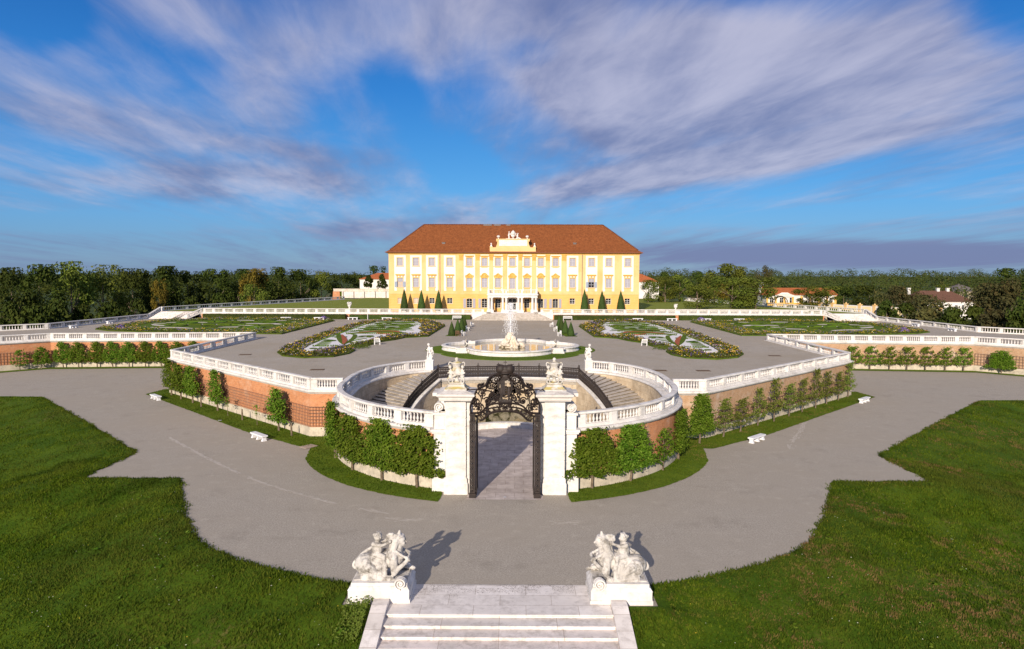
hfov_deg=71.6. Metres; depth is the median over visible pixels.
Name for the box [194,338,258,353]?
brick wall
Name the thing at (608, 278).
window
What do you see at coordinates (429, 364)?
statue pier
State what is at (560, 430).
gate pillar
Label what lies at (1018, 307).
broadleaf tree
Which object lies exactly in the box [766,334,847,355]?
stone balustrade
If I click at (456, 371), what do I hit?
vase statue
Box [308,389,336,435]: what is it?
brick wall
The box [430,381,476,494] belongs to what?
gate pillar
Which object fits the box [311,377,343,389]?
stone balustrade
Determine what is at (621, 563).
sphinx statue
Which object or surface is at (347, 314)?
terrace front wall
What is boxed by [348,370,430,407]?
court wall
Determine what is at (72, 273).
broadleaf tree
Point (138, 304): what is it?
bush
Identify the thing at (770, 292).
spreading tree
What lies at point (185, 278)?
broadleaf tree
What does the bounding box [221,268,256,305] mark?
broadleaf tree
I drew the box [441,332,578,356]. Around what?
fountain
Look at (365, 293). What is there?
retaining wall
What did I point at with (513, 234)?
roof vase statue
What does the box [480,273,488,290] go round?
window
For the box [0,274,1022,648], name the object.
ground
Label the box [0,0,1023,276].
sky
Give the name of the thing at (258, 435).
stone bench
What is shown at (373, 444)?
espalier tree
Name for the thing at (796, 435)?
wheel track
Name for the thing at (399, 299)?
window
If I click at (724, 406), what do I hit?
espalier tree
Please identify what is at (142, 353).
espalier tree
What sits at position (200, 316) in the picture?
terrace
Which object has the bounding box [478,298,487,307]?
window
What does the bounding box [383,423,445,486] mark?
espalier tree
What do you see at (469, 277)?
window
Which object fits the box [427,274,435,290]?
window
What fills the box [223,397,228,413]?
sapling
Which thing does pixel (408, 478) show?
curved brick wall
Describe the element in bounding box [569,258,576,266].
window
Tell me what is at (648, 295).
broadleaf tree
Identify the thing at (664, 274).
broadleaf tree
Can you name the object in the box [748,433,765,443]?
stone bench
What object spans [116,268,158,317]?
broadleaf tree
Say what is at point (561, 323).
clipped cone
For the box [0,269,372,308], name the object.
wood
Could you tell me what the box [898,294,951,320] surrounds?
broadleaf tree
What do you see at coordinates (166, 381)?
espalier tree
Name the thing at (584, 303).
clipped cone
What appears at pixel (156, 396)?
stone bench
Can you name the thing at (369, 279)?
clipped tree
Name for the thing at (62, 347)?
espalier tree
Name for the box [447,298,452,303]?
window
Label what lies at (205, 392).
wall trellis
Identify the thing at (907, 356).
espalier tree
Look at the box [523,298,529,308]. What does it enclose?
window
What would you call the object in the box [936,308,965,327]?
bush
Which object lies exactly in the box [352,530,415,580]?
sphinx statue
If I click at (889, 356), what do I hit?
espalier tree
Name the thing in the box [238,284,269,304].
broadleaf tree
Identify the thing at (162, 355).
espalier tree
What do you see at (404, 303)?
clipped cone
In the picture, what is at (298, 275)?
broadleaf tree
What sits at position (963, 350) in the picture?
espalier tree
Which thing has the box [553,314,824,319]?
terrace front wall
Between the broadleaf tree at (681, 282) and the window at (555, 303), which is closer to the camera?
the window at (555, 303)
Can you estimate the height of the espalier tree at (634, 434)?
4.353 m
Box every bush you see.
[0,301,29,329]
[15,303,48,328]
[43,301,75,327]
[68,303,94,323]
[96,300,123,321]
[123,298,147,319]
[181,295,201,308]
[207,292,227,306]
[876,299,897,320]
[889,302,918,323]
[912,307,941,325]
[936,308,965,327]
[957,305,993,331]
[976,309,1008,331]
[1003,310,1023,332]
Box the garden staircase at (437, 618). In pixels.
[359,584,636,648]
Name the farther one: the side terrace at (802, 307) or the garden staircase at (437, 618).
the side terrace at (802, 307)
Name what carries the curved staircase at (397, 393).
on the court paving
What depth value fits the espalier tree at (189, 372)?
79.03 m
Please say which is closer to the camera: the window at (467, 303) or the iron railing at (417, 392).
the iron railing at (417, 392)
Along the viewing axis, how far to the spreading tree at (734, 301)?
188.12 m
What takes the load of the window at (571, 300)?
in the palace
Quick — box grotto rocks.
[485,398,531,412]
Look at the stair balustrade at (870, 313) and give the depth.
162.41 m
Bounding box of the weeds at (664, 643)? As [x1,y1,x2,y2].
[656,483,990,648]
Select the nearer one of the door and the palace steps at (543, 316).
the palace steps at (543, 316)
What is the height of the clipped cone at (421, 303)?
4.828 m
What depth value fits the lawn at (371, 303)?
196.56 m
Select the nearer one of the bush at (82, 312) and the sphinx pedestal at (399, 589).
the sphinx pedestal at (399, 589)
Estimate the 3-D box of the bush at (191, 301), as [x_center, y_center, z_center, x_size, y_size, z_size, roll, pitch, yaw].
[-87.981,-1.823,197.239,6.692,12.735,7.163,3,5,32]
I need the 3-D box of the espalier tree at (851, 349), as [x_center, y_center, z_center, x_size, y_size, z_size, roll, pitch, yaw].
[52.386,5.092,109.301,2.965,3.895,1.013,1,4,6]
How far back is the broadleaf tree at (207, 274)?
231.87 m
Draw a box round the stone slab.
[299,444,316,448]
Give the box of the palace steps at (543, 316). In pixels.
[472,312,552,320]
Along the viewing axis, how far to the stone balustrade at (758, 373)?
72.23 m
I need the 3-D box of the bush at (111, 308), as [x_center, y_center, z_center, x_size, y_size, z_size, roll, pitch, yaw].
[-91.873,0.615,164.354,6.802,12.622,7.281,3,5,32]
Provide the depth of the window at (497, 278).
166.78 m
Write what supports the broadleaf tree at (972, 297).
on the ground at (322, 292)
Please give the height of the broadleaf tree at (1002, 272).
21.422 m
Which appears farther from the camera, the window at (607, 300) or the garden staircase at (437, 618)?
the window at (607, 300)
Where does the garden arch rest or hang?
on the side terrace at (802, 307)
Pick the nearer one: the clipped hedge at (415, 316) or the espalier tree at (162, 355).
the espalier tree at (162, 355)
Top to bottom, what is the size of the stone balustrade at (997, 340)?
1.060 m
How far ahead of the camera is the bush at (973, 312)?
145.23 m
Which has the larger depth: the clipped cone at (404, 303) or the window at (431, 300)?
the window at (431, 300)
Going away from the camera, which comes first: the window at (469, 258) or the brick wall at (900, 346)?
the brick wall at (900, 346)
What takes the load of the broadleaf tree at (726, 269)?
on the ground at (322, 292)
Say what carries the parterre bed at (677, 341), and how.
on the parterre terrace at (263, 349)
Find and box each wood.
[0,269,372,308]
[639,268,1023,301]
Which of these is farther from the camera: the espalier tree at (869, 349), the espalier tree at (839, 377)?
the espalier tree at (869, 349)
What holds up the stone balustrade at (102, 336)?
on the brick wall at (87, 343)
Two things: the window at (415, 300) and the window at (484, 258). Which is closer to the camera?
the window at (484, 258)
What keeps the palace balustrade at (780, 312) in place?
on the terrace at (200, 316)
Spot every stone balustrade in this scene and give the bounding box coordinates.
[0,323,47,330]
[0,333,49,342]
[48,314,149,328]
[50,332,250,339]
[170,332,256,356]
[170,350,311,388]
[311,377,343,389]
[672,379,704,390]
[704,352,850,390]
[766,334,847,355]
[772,334,973,342]
[876,316,977,331]
[974,336,1023,345]
[977,326,1023,334]
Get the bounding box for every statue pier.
[425,359,433,369]
[584,359,592,370]
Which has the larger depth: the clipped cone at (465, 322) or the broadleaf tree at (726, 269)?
the broadleaf tree at (726, 269)
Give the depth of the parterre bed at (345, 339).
113.76 m
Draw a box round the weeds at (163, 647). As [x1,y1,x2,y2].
[11,496,350,648]
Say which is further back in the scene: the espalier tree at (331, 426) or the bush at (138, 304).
the bush at (138, 304)
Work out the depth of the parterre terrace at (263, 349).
95.58 m
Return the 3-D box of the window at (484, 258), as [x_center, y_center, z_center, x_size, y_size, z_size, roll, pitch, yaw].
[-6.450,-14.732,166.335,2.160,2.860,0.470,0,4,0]
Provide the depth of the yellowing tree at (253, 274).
236.38 m
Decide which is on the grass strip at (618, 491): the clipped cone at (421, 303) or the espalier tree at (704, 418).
the espalier tree at (704, 418)
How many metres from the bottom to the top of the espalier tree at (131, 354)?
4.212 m
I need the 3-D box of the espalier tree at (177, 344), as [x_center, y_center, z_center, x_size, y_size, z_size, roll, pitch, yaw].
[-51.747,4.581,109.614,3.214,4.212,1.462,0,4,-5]
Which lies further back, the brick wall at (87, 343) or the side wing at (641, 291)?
the side wing at (641, 291)
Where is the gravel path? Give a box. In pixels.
[0,368,1023,605]
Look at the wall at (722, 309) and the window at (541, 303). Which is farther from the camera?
the wall at (722, 309)
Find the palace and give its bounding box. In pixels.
[386,224,642,312]
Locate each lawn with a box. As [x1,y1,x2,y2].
[0,396,370,648]
[172,298,388,311]
[628,400,1023,648]
[639,299,862,313]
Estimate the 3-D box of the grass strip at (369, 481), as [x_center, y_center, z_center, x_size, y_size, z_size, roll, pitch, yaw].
[-23.671,9.702,67.719,6.907,0.001,58.237,-4,6,-42]
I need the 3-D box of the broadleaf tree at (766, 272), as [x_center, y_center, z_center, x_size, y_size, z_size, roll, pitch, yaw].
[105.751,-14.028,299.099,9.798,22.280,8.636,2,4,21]
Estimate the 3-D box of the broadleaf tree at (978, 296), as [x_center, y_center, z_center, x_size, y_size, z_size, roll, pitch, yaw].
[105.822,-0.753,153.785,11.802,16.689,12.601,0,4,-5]
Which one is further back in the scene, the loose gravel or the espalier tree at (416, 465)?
the espalier tree at (416, 465)
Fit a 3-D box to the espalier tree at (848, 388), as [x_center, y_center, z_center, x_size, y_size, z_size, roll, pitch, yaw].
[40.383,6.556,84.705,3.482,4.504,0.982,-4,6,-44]
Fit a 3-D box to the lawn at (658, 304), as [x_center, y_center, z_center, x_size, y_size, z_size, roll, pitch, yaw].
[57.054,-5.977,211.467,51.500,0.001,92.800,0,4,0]
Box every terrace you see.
[0,318,1023,387]
[197,298,863,319]
[698,300,875,314]
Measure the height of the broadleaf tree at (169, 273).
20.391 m
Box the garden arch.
[772,296,787,304]
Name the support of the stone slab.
on the grass strip at (369, 481)
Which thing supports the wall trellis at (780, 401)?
attached to the brick wall at (737, 392)
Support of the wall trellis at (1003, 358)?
attached to the brick wall at (984, 349)
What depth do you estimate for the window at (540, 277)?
166.74 m
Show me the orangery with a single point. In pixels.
(787, 294)
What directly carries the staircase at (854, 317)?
on the parterre terrace at (263, 349)
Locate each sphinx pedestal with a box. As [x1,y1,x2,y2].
[347,562,415,603]
[585,564,652,605]
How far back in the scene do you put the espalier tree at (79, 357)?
108.26 m
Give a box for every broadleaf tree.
[0,267,50,328]
[12,264,71,321]
[50,261,100,323]
[77,264,132,322]
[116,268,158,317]
[136,266,185,312]
[167,270,213,308]
[198,268,236,305]
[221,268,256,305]
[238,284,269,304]
[257,266,298,302]
[286,269,314,301]
[307,271,331,300]
[328,273,351,299]
[344,274,361,288]
[369,266,385,273]
[640,280,662,301]
[651,277,682,301]
[658,272,671,297]
[666,275,695,301]
[681,271,702,299]
[682,285,716,308]
[696,263,741,299]
[723,266,751,296]
[752,265,775,298]
[791,286,828,307]
[811,286,843,306]
[833,285,856,304]
[849,285,888,305]
[871,284,908,306]
[885,286,923,306]
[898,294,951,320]
[928,306,972,324]
[935,284,952,290]
[959,283,1021,331]
[968,287,999,325]
[976,278,1023,331]
[988,268,1023,308]
[1004,296,1023,332]
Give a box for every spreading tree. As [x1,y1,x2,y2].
[705,276,759,308]
[736,277,780,308]
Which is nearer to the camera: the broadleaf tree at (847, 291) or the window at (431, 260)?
the window at (431, 260)
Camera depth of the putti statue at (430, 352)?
76.60 m
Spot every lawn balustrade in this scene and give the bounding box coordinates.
[161,296,344,310]
[682,298,864,313]
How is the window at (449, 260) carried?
in the palace
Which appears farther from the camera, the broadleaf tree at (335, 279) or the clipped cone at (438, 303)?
the broadleaf tree at (335, 279)
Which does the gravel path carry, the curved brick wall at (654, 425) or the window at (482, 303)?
the curved brick wall at (654, 425)
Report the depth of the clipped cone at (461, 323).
128.44 m
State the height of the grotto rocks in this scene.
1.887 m
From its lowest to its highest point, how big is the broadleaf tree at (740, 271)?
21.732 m
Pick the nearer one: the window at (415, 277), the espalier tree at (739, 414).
the espalier tree at (739, 414)
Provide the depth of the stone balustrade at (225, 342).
98.45 m
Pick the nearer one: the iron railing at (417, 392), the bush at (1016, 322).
the iron railing at (417, 392)
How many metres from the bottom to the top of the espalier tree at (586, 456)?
4.435 m
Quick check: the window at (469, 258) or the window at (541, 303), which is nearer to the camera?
the window at (469, 258)
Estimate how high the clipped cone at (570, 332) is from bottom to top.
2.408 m
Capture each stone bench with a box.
[150,394,161,400]
[250,431,267,441]
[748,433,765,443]
[858,396,870,403]
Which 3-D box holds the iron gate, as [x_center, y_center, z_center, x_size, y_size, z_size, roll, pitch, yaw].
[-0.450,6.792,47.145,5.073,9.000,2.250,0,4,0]
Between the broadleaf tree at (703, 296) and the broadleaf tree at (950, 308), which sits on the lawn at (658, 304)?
the broadleaf tree at (703, 296)
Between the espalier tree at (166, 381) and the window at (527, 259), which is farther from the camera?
the window at (527, 259)
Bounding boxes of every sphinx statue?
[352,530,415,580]
[586,531,648,581]
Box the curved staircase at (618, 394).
[576,372,652,421]
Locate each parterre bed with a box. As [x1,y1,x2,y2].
[95,316,334,333]
[277,317,444,357]
[579,318,743,359]
[690,317,929,335]
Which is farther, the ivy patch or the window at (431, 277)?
the window at (431, 277)
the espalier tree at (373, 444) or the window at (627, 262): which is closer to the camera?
the espalier tree at (373, 444)
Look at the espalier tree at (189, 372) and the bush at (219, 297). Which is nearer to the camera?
the espalier tree at (189, 372)
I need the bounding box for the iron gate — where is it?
[466,360,543,498]
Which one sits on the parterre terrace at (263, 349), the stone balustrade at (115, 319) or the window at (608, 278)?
the stone balustrade at (115, 319)
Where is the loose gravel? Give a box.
[414,584,573,603]
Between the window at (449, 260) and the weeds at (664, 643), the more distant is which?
the window at (449, 260)
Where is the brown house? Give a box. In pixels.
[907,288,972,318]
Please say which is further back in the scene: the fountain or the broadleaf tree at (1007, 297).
the broadleaf tree at (1007, 297)
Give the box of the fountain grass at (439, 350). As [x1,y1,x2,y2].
[426,346,594,360]
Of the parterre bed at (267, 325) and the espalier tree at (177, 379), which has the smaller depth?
the espalier tree at (177, 379)
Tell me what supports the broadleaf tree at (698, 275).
on the ground at (322, 292)
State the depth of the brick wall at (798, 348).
99.63 m
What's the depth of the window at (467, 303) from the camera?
167.08 m
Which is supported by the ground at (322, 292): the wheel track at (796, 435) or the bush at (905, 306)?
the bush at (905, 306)
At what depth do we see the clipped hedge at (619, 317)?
158.70 m
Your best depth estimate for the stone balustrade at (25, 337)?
106.56 m
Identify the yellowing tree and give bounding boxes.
[149,279,169,309]
[237,268,268,303]
[704,284,731,300]
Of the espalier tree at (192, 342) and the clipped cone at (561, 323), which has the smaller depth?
the espalier tree at (192, 342)
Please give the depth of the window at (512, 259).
166.41 m
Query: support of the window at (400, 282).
in the palace
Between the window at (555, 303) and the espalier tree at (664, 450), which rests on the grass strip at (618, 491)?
the espalier tree at (664, 450)
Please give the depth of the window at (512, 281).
166.82 m
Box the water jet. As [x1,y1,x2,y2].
[502,303,516,335]
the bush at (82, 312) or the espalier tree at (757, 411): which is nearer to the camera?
the espalier tree at (757, 411)
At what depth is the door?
167.23 m
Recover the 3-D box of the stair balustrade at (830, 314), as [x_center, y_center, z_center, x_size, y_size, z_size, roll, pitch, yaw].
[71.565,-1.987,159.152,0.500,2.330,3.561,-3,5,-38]
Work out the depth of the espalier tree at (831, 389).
79.86 m
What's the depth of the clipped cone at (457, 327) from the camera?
123.26 m
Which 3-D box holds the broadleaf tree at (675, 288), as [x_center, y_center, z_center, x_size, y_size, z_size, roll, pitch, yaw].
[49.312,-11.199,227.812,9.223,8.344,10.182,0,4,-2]
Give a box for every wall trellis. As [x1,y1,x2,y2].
[1,351,33,364]
[198,378,308,425]
[309,413,327,425]
[706,377,852,425]
[861,355,972,364]
[975,353,1023,368]
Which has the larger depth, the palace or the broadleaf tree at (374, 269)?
the broadleaf tree at (374, 269)
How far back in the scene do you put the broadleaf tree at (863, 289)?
254.53 m
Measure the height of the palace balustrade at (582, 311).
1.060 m
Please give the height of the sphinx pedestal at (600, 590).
2.188 m
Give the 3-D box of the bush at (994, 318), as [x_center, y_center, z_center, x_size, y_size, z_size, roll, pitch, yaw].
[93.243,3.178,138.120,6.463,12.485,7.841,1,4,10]
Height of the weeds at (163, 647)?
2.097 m
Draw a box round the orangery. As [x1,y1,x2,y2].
[758,282,837,305]
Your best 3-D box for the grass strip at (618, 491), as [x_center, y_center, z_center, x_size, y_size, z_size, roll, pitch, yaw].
[22.927,9.863,67.518,6.907,0.001,58.237,4,6,42]
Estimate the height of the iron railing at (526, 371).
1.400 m
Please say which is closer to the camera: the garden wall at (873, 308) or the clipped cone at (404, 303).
the clipped cone at (404, 303)
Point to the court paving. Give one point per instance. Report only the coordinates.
(505, 463)
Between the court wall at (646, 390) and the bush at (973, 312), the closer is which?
the court wall at (646, 390)
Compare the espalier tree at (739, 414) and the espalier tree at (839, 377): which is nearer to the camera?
the espalier tree at (739, 414)
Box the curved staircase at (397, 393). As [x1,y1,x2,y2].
[362,372,440,421]
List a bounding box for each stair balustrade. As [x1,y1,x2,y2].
[149,307,160,315]
[186,308,202,318]
[823,310,838,320]
[865,309,876,318]
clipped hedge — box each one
[202,313,345,318]
[349,314,470,319]
[554,315,675,319]
[678,315,822,320]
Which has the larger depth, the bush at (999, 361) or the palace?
the palace
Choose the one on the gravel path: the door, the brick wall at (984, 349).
the brick wall at (984, 349)
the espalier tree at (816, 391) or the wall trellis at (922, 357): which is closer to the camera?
the espalier tree at (816, 391)
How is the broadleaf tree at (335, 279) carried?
on the ground at (322, 292)
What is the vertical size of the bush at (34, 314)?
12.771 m
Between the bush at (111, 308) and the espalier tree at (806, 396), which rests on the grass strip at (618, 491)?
the espalier tree at (806, 396)
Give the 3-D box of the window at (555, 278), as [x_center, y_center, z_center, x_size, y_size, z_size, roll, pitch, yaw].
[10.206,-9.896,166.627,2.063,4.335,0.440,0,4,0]
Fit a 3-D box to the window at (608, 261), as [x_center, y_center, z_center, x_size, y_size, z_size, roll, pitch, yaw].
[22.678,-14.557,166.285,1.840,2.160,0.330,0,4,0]
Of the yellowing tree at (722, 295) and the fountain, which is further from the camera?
the yellowing tree at (722, 295)
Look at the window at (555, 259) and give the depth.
166.37 m
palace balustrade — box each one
[203,308,347,312]
[347,308,483,313]
[541,309,677,313]
[677,310,822,314]
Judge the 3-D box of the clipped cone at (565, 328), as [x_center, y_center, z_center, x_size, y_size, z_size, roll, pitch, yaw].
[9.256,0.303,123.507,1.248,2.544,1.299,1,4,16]
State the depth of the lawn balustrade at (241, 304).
194.53 m
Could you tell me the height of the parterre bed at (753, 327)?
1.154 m
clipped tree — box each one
[363,275,372,287]
[376,274,387,288]
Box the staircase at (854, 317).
[827,313,878,320]
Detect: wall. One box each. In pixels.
[0,340,50,370]
[50,339,238,366]
[167,358,310,435]
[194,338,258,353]
[201,313,471,318]
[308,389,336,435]
[332,390,433,487]
[333,289,388,298]
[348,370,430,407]
[438,376,578,414]
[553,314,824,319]
[577,391,682,488]
[587,371,666,407]
[656,309,806,311]
[678,391,707,437]
[706,361,853,437]
[764,340,851,360]
[793,341,973,370]
[818,302,942,324]
[973,343,1023,374]
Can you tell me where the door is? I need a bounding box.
[507,297,516,311]
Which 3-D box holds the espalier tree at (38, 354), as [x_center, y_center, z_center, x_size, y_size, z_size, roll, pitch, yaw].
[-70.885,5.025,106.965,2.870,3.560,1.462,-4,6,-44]
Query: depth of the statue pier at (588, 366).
76.44 m
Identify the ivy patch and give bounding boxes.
[330,595,373,643]
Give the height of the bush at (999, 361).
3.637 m
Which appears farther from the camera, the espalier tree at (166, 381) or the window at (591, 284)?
the window at (591, 284)
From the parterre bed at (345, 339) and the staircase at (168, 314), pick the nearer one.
the parterre bed at (345, 339)
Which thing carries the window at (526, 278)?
in the palace
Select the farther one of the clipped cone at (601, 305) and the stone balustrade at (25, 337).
the clipped cone at (601, 305)
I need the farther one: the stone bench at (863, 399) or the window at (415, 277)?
the window at (415, 277)
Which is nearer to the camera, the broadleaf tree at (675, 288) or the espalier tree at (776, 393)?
the espalier tree at (776, 393)
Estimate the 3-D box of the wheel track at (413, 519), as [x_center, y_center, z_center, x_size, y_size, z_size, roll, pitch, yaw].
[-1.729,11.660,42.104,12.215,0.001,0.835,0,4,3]
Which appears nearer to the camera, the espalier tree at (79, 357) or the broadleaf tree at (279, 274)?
the espalier tree at (79, 357)
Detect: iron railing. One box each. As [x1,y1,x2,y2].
[403,365,437,413]
[438,363,578,378]
[579,365,612,407]
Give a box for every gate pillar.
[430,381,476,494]
[535,383,579,494]
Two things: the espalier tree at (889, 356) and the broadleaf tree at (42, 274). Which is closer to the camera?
the espalier tree at (889, 356)
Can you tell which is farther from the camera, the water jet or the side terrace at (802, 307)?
the side terrace at (802, 307)
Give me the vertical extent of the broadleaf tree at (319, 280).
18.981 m
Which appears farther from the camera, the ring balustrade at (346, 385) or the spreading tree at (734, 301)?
the spreading tree at (734, 301)
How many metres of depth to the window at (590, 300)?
167.10 m
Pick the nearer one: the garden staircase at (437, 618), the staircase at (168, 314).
the garden staircase at (437, 618)
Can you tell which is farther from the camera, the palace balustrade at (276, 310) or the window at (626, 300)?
the window at (626, 300)
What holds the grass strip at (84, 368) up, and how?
on the gravel path
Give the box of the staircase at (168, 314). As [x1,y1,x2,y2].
[147,311,198,318]
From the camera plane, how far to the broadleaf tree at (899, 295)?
186.28 m
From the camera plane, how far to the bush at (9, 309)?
141.14 m
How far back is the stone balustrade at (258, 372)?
72.45 m
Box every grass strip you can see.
[0,366,168,372]
[147,389,441,500]
[568,392,873,501]
[853,369,1023,376]
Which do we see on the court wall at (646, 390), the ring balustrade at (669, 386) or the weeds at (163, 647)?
the ring balustrade at (669, 386)
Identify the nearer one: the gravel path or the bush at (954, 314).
the gravel path
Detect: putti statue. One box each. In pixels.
[426,343,433,359]
[585,344,591,359]
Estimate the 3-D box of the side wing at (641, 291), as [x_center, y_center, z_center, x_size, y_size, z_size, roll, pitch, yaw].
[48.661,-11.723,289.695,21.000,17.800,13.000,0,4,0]
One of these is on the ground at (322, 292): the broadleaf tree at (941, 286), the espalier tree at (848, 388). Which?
the broadleaf tree at (941, 286)
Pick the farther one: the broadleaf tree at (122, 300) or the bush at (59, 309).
the broadleaf tree at (122, 300)
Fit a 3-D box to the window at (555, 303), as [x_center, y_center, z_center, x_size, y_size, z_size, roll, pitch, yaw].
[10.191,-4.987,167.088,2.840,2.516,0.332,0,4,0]
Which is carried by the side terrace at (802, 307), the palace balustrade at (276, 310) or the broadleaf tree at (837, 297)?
the broadleaf tree at (837, 297)
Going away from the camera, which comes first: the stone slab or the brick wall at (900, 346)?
the stone slab
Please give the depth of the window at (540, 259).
166.41 m
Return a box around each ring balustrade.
[336,360,433,426]
[576,360,677,426]
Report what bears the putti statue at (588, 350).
on the statue pier at (588, 366)
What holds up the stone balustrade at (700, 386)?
on the brick wall at (687, 397)
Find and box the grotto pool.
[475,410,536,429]
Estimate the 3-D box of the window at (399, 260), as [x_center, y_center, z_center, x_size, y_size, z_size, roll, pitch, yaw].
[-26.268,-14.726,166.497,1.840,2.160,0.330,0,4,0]
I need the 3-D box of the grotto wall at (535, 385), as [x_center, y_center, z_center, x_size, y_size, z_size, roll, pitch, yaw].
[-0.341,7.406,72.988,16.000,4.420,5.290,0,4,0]
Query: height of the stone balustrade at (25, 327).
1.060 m
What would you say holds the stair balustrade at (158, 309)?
on the staircase at (168, 314)
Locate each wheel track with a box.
[170,437,388,513]
[385,517,577,524]
[787,421,807,448]
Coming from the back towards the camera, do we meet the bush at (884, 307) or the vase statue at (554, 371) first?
the bush at (884, 307)
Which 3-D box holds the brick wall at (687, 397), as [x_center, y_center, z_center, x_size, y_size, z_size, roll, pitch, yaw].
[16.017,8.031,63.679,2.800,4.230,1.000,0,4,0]
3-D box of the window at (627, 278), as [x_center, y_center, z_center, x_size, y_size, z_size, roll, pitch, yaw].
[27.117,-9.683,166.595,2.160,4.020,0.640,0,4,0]
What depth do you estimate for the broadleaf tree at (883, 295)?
236.15 m
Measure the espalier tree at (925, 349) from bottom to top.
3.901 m
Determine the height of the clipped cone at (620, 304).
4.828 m
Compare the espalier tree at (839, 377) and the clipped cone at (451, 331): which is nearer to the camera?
the espalier tree at (839, 377)
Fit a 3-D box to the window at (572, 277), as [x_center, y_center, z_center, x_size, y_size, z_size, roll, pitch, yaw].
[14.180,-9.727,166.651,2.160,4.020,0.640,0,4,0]
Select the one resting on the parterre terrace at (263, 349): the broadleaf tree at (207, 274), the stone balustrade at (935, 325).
the stone balustrade at (935, 325)
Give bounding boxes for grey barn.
[935,284,974,303]
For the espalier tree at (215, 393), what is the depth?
74.65 m
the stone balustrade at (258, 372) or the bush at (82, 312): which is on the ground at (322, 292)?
the bush at (82, 312)
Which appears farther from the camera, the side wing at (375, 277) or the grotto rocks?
the side wing at (375, 277)
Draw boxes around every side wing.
[359,273,388,288]
[639,274,658,298]
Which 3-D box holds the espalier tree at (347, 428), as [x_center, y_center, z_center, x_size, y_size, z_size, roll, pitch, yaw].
[-12.039,8.749,52.613,1.586,4.442,5.186,-3,5,-39]
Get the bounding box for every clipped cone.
[400,289,408,310]
[417,290,424,308]
[434,290,442,310]
[448,321,454,335]
[455,319,460,331]
[459,317,464,330]
[463,316,467,327]
[558,317,563,330]
[562,319,567,332]
[567,322,574,335]
[580,289,588,310]
[598,292,605,310]
[616,291,624,310]
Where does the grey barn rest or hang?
on the ground at (322, 292)
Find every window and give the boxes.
[395,274,404,290]
[396,257,403,265]
[397,297,401,303]
[411,274,420,290]
[412,257,418,265]
[413,297,418,303]
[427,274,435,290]
[428,257,434,265]
[429,298,434,303]
[445,274,453,290]
[446,257,452,265]
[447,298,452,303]
[463,298,474,307]
[465,255,473,267]
[465,273,473,290]
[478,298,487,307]
[480,255,488,267]
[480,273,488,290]
[493,255,502,267]
[494,273,501,290]
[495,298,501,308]
[508,256,516,267]
[508,273,515,292]
[522,256,531,267]
[523,273,530,290]
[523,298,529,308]
[536,256,544,267]
[537,273,544,291]
[537,298,546,308]
[549,298,560,308]
[551,256,559,267]
[551,273,559,291]
[568,274,576,291]
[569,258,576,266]
[569,298,574,304]
[586,275,596,291]
[588,258,595,266]
[588,298,593,304]
[604,275,612,291]
[605,258,612,266]
[605,298,611,304]
[623,275,632,291]
[624,258,631,266]
[624,298,630,304]
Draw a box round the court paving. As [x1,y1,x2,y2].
[466,428,543,499]
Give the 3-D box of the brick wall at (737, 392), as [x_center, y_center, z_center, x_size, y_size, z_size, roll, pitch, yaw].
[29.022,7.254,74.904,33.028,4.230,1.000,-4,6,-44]
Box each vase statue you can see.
[447,357,464,383]
[506,230,520,238]
[546,358,563,383]
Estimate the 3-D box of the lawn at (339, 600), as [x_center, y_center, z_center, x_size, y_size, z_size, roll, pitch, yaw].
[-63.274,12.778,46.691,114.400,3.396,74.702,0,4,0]
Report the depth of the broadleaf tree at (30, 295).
149.54 m
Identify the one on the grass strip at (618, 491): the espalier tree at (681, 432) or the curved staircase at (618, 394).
the espalier tree at (681, 432)
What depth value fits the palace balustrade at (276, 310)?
160.75 m
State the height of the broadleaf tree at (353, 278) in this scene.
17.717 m
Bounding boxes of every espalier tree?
[9,349,29,369]
[31,346,51,368]
[52,341,73,367]
[66,341,87,367]
[86,341,107,366]
[102,341,122,366]
[118,341,139,366]
[135,341,154,366]
[152,341,169,366]
[160,358,174,394]
[167,341,182,356]
[169,363,186,398]
[180,365,202,402]
[187,341,197,350]
[206,369,224,410]
[265,386,288,430]
[320,398,340,457]
[331,412,365,469]
[353,417,400,480]
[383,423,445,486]
[562,426,624,487]
[604,422,659,480]
[654,426,676,469]
[670,408,692,458]
[687,393,716,443]
[715,397,735,436]
[732,396,752,431]
[751,387,768,425]
[766,378,784,421]
[781,382,798,415]
[798,376,811,411]
[809,368,827,407]
[819,370,835,403]
[834,370,846,399]
[843,345,861,364]
[843,362,856,396]
[859,345,882,369]
[878,346,901,369]
[898,346,916,369]
[915,346,938,369]
[934,346,957,370]
[955,347,974,370]
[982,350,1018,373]
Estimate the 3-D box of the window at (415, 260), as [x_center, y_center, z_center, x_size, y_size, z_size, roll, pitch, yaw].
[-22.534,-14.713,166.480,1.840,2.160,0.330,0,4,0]

